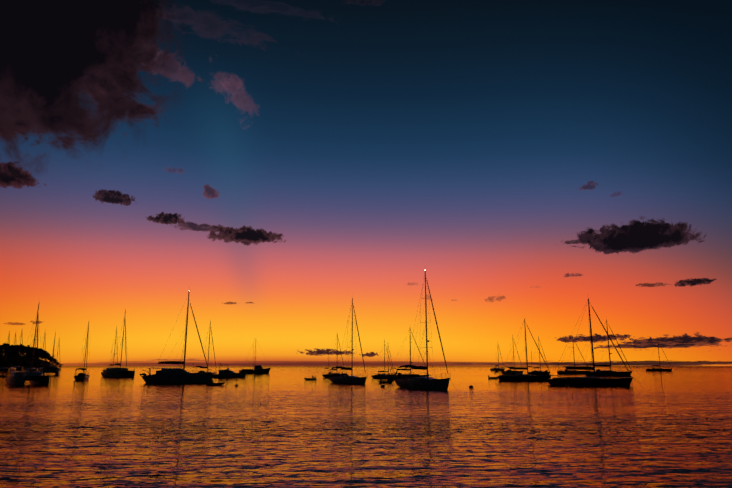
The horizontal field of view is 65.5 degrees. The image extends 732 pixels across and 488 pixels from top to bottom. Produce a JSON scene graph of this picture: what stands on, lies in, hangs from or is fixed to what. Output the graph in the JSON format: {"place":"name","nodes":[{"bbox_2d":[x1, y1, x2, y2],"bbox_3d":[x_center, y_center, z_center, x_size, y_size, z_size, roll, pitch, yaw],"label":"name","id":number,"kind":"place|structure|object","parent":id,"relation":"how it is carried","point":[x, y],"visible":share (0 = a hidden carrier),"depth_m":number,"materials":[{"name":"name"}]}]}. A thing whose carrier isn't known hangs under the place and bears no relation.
{"place":"outdoors","nodes":[
{"label":"outdoors","id":0,"kind":"place"},
{"bbox_2d":[4,322,25,324],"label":"cloud","id":1,"kind":"structure","parent":0,"point":[15,323],"depth_m":5919.55,"materials":[{"name":"orange"}]},
{"bbox_2d":[0,162,44,188],"bbox_3d":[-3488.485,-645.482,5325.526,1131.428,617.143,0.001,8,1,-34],"label":"cloud","id":2,"kind":"structure","parent":0,"point":[18,181],"depth_m":5419.52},
{"bbox_2d":[0,109,50,175],"bbox_3d":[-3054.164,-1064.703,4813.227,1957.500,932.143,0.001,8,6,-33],"label":"cloud","id":3,"kind":"structure","parent":0,"point":[24,130],"depth_m":4905.85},
{"bbox_2d":[0,354,56,367],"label":"headland terrain","id":4,"kind":"structure","parent":0,"point":[15,359],"depth_m":626.31,"materials":[{"name":"soil"}]},
{"bbox_2d":[0,343,63,366],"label":"headland trees","id":5,"kind":"object","parent":4,"relation":"on","point":[45,356],"visible":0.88,"depth_m":621.62,"materials":[{"name":"black plant"}]},
{"bbox_2d":[0,0,169,162],"bbox_3d":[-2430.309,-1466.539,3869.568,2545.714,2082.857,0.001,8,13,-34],"label":"cloud","id":6,"kind":"structure","parent":0,"point":[54,54],"depth_m":4126.26,"materials":[{"name":"black"}]},
{"bbox_2d":[96,192,128,203],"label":"cloud","id":7,"kind":"structure","parent":0,"point":[107,197],"depth_m":5804.89,"materials":[{"name":"black"}]},
{"bbox_2d":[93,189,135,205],"bbox_3d":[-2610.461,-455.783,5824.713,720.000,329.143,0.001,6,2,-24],"label":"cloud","id":8,"kind":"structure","parent":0,"point":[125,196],"depth_m":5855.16,"materials":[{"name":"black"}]},
{"bbox_2d":[83,1,188,126],"bbox_3d":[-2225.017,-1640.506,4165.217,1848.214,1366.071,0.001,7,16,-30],"label":"cloud","id":9,"kind":"structure","parent":0,"point":[146,62],"depth_m":4502.54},
{"bbox_2d":[85,44,186,160],"bbox_3d":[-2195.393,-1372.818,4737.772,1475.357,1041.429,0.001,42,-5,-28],"label":"cloud","id":10,"kind":"structure","parent":0,"point":[141,111],"depth_m":4884.75,"materials":[{"name":"grey"}]},
{"bbox_2d":[147,212,184,224],"bbox_3d":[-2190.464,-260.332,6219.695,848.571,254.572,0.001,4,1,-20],"label":"cloud","id":11,"kind":"structure","parent":0,"point":[166,218],"depth_m":6225.08,"materials":[{"name":"black"}]},
{"bbox_2d":[166,168,182,172],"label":"cloud","id":12,"kind":"structure","parent":0,"point":[173,170],"depth_m":6019.49,"materials":[{"name":"grey"}]},
{"bbox_2d":[153,36,199,85],"bbox_3d":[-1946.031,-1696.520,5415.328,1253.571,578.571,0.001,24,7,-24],"label":"cloud","id":13,"kind":"structure","parent":0,"point":[185,76],"depth_m":5463.69,"materials":[{"name":"grey"}]},
{"bbox_2d":[152,359,204,360],"bbox_3d":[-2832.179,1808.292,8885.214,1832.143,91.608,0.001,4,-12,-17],"label":"cloud","id":14,"kind":"structure","parent":0,"point":[180,359],"depth_m":8872.49,"materials":[{"name":"orange"}]},
{"bbox_2d":[171,221,225,231],"bbox_3d":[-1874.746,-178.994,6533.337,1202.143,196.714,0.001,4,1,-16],"label":"cloud","id":15,"kind":"structure","parent":0,"point":[189,225],"depth_m":6511.61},
{"bbox_2d":[203,185,218,199],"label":"cloud","id":16,"kind":"structure","parent":0,"point":[209,192],"depth_m":6148.27,"materials":[{"name":"purple"}]},
{"bbox_2d":[214,73,239,88],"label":"cloud","id":17,"kind":"structure","parent":0,"point":[220,77],"depth_m":6637.12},
{"bbox_2d":[201,76,254,110],"bbox_3d":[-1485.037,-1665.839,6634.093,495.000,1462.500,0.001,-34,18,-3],"label":"cloud","id":18,"kind":"structure","parent":0,"point":[241,98],"depth_m":6620.85,"materials":[{"name":"grey"}]},
{"bbox_2d":[183,224,284,245],"bbox_3d":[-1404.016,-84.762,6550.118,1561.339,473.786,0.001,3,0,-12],"label":"cloud","id":19,"kind":"structure","parent":0,"point":[221,230],"depth_m":6510.71,"materials":[{"name":"black"}]},
{"bbox_2d":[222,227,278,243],"bbox_3d":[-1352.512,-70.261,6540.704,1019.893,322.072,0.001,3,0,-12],"label":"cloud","id":20,"kind":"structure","parent":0,"point":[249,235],"depth_m":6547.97,"materials":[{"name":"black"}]},
{"bbox_2d":[57,361,589,365],"bbox_3d":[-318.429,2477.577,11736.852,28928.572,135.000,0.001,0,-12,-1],"label":"cloud","id":21,"kind":"structure","parent":0,"point":[340,363],"depth_m":11723.50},
{"bbox_2d":[297,348,355,355],"bbox_3d":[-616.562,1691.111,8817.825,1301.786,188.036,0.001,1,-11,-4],"label":"cloud","id":22,"kind":"structure","parent":0,"point":[317,352],"depth_m":8820.64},
{"bbox_2d":[346,0,382,5],"bbox_3d":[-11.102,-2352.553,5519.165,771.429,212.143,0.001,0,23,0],"label":"cloud","id":23,"kind":"structure","parent":0,"point":[370,2],"depth_m":5523.12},
{"bbox_2d":[0,366,731,487],"bbox_3d":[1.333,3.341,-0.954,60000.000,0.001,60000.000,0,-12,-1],"label":"sea water","id":24,"kind":"structure","parent":0,"point":[283,427],"depth_m":30.82,"materials":[{"name":"orange liquid"}]},
{"bbox_2d":[0,331,9,370],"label":"sloop","id":25,"kind":"object","parent":24,"relation":"on","point":[4,369],"visible":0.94,"depth_m":376.71,"materials":[{"name":"metal"}]},
{"bbox_2d":[5,333,16,370],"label":"sloop","id":26,"kind":"object","parent":24,"relation":"on","point":[12,368],"visible":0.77,"depth_m":427.83,"materials":[{"name":"metal"}]},
{"bbox_2d":[12,331,22,369],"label":"sloop","id":27,"kind":"object","parent":24,"relation":"on","point":[19,367],"visible":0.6,"depth_m":501.54,"materials":[{"name":"metal"}]},
{"bbox_2d":[5,304,49,384],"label":"sailboat","id":28,"kind":"object","parent":24,"relation":"on","point":[22,377],"visible":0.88,"depth_m":110.91,"materials":[{"name":"black plastic"}]},
{"bbox_2d":[23,334,38,370],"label":"sloop","id":29,"kind":"object","parent":24,"relation":"on","point":[28,369],"visible":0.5,"depth_m":335.39,"materials":[{"name":"metal"}]},
{"bbox_2d":[34,328,46,370],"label":"sloop","id":30,"kind":"object","parent":24,"relation":"on","point":[39,368],"visible":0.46,"depth_m":424.08,"materials":[{"name":"metal"}]},
{"bbox_2d":[40,332,60,374],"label":"sailboat","id":31,"kind":"object","parent":24,"relation":"on","point":[52,369],"visible":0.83,"depth_m":227.17,"materials":[{"name":"black plastic"}]},
{"bbox_2d":[53,340,59,369],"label":"sloop","id":32,"kind":"object","parent":24,"relation":"on","point":[58,345],"visible":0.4,"depth_m":432.59,"materials":[{"name":"metal"}]},
{"bbox_2d":[74,323,89,379],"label":"sloop","id":33,"kind":"object","parent":24,"relation":"on","point":[82,376],"visible":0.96,"depth_m":147.79,"materials":[{"name":"metal"}]},
{"bbox_2d":[102,328,117,371],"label":"sloop","id":34,"kind":"object","parent":24,"relation":"on","point":[114,353],"visible":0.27,"depth_m":303.67,"materials":[{"name":"metal"}]},
{"bbox_2d":[101,310,134,376],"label":"sailboat","id":35,"kind":"object","parent":24,"relation":"on","point":[116,372],"visible":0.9,"depth_m":188.47,"materials":[{"name":"black plastic"}]},
{"bbox_2d":[140,290,211,382],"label":"sailboat","id":36,"kind":"object","parent":24,"relation":"on","point":[169,375],"visible":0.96,"depth_m":123.41,"materials":[{"name":"black plastic"}]},
{"bbox_2d":[192,319,217,373],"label":"sloop","id":37,"kind":"object","parent":24,"relation":"on","point":[214,372],"visible":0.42,"depth_m":190.49,"materials":[{"name":"metal"}]},
{"bbox_2d":[206,379,224,384],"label":"tender","id":38,"kind":"object","parent":24,"relation":"on","point":[212,383],"visible":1,"depth_m":103.69,"materials":[{"name":"grey fabric"}]},
{"bbox_2d":[212,363,246,376],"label":"motor yacht","id":39,"kind":"object","parent":24,"relation":"on","point":[227,372],"visible":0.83,"depth_m":177.35,"materials":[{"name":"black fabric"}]},
{"bbox_2d":[239,339,269,372],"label":"boat","id":40,"kind":"object","parent":24,"relation":"on","point":[258,369],"visible":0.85,"depth_m":275.90,"materials":[{"name":"brown wood"}]},
{"bbox_2d":[304,375,316,379],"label":"tender","id":41,"kind":"object","parent":24,"relation":"on","point":[313,378],"visible":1,"depth_m":144.34,"materials":[{"name":"grey fabric"}]},
{"bbox_2d":[322,333,343,377],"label":"sailboat","id":42,"kind":"object","parent":24,"relation":"on","point":[327,375],"visible":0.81,"depth_m":176.95,"materials":[{"name":"metal"}]},
{"bbox_2d":[329,298,369,383],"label":"sloop","id":43,"kind":"object","parent":24,"relation":"on","point":[346,378],"visible":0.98,"depth_m":118.06,"materials":[{"name":"metal"}]},
{"bbox_2d":[372,340,393,377],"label":"sloop","id":44,"kind":"object","parent":24,"relation":"on","point":[377,375],"visible":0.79,"depth_m":170.34,"materials":[{"name":"metal"}]},
{"bbox_2d":[378,379,392,382],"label":"tender","id":45,"kind":"object","parent":24,"relation":"on","point":[380,381],"visible":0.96,"depth_m":116.76,"materials":[{"name":"grey fabric"}]},
{"bbox_2d":[387,328,431,378],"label":"sloop","id":46,"kind":"object","parent":24,"relation":"on","point":[397,376],"visible":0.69,"depth_m":152.52,"materials":[{"name":"metal"}]},
{"bbox_2d":[394,271,454,389],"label":"sloop","id":47,"kind":"object","parent":24,"relation":"on","point":[417,381],"visible":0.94,"depth_m":90.63,"materials":[{"name":"metal"}]},
{"bbox_2d":[490,345,504,370],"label":"sloop","id":48,"kind":"object","parent":24,"relation":"on","point":[494,369],"visible":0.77,"depth_m":440.15,"materials":[{"name":"metal"}]},
{"bbox_2d":[501,338,522,372],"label":"sloop","id":49,"kind":"object","parent":24,"relation":"on","point":[512,371],"visible":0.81,"depth_m":255.40,"materials":[{"name":"metal"}]},
{"bbox_2d":[494,318,550,380],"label":"sloop","id":50,"kind":"object","parent":24,"relation":"on","point":[513,376],"visible":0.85,"depth_m":139.23,"materials":[{"name":"metal"}]},
{"bbox_2d":[528,336,549,374],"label":"ketch","id":51,"kind":"object","parent":24,"relation":"on","point":[539,372],"visible":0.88,"depth_m":237.89,"materials":[{"name":"metal"}]},
{"bbox_2d":[557,336,587,373],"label":"sloop","id":52,"kind":"object","parent":24,"relation":"on","point":[559,371],"visible":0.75,"depth_m":256.69,"materials":[{"name":"metal"}]},
{"bbox_2d":[542,297,640,384],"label":"sloop","id":53,"kind":"object","parent":24,"relation":"on","point":[592,380],"visible":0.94,"depth_m":106.14,"materials":[{"name":"metal"}]},
{"bbox_2d":[584,319,631,375],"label":"sloop","id":54,"kind":"object","parent":24,"relation":"on","point":[598,372],"visible":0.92,"depth_m":205.83,"materials":[{"name":"metal"}]},
{"bbox_2d":[646,339,671,370],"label":"sloop","id":55,"kind":"object","parent":24,"relation":"on","point":[657,369],"visible":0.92,"depth_m":387.01,"materials":[{"name":"metal"}]},
{"bbox_2d":[0,0,731,365],"label":"sky","id":56,"kind":"structure","parent":0,"point":[387,144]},
{"bbox_2d":[359,352,378,356],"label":"cloud","id":57,"kind":"structure","parent":0,"point":[371,354],"depth_m":8834.60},
{"bbox_2d":[485,296,505,301],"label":"cloud","id":58,"kind":"structure","parent":0,"point":[499,298],"depth_m":6796.77,"materials":[{"name":"orange"}]},
{"bbox_2d":[564,273,582,276],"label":"cloud","id":59,"kind":"structure","parent":0,"point":[570,275],"depth_m":6572.67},
{"bbox_2d":[564,238,585,243],"bbox_3d":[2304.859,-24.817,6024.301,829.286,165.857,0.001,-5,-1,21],"label":"cloud","id":60,"kind":"structure","parent":0,"point":[572,241],"depth_m":6060.99,"materials":[{"name":"purple"}]},
{"bbox_2d":[579,181,597,189],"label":"cloud","id":61,"kind":"structure","parent":0,"point":[590,185],"depth_m":5930.09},
{"bbox_2d":[453,360,731,365],"bbox_3d":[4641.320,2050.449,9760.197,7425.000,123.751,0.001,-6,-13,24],"label":"land","id":62,"kind":"structure","parent":0,"point":[663,363],"depth_m":9807.17,"materials":[{"name":"black"}]},
{"bbox_2d":[557,333,657,344],"bbox_3d":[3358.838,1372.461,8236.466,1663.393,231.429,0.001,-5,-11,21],"label":"cloud","id":63,"kind":"structure","parent":0,"point":[595,338],"depth_m":8258.56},
{"bbox_2d":[610,192,622,196],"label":"cloud","id":64,"kind":"structure","parent":0,"point":[615,194],"depth_m":5842.11,"materials":[{"name":"purple"}]},
{"bbox_2d":[567,216,700,247],"bbox_3d":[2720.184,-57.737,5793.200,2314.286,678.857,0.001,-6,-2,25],"label":"cloud","id":65,"kind":"structure","parent":0,"point":[590,232],"depth_m":5953.14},
{"bbox_2d":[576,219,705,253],"bbox_3d":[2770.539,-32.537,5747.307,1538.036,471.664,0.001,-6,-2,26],"label":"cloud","id":66,"kind":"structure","parent":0,"point":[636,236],"depth_m":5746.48,"materials":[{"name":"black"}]},
{"bbox_2d":[624,341,669,345],"bbox_3d":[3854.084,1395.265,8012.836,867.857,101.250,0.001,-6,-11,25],"label":"cloud","id":67,"kind":"structure","parent":0,"point":[643,342],"depth_m":7994.50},
{"bbox_2d":[635,282,672,286],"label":"cloud","id":68,"kind":"structure","parent":0,"point":[656,284],"depth_m":6242.53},
{"bbox_2d":[593,340,731,350],"bbox_3d":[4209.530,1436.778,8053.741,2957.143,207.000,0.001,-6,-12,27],"label":"cloud","id":69,"kind":"structure","parent":0,"point":[634,346],"depth_m":8108.50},
{"bbox_2d":[602,332,731,350],"bbox_3d":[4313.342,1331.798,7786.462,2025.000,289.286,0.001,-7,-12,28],"label":"cloud","id":70,"kind":"structure","parent":0,"point":[688,339],"depth_m":7762.99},
{"bbox_2d":[674,278,716,286],"bbox_3d":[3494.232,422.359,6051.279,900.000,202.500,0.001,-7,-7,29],"label":"cloud","id":71,"kind":"structure","parent":0,"point":[690,283],"depth_m":6057.44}
]}

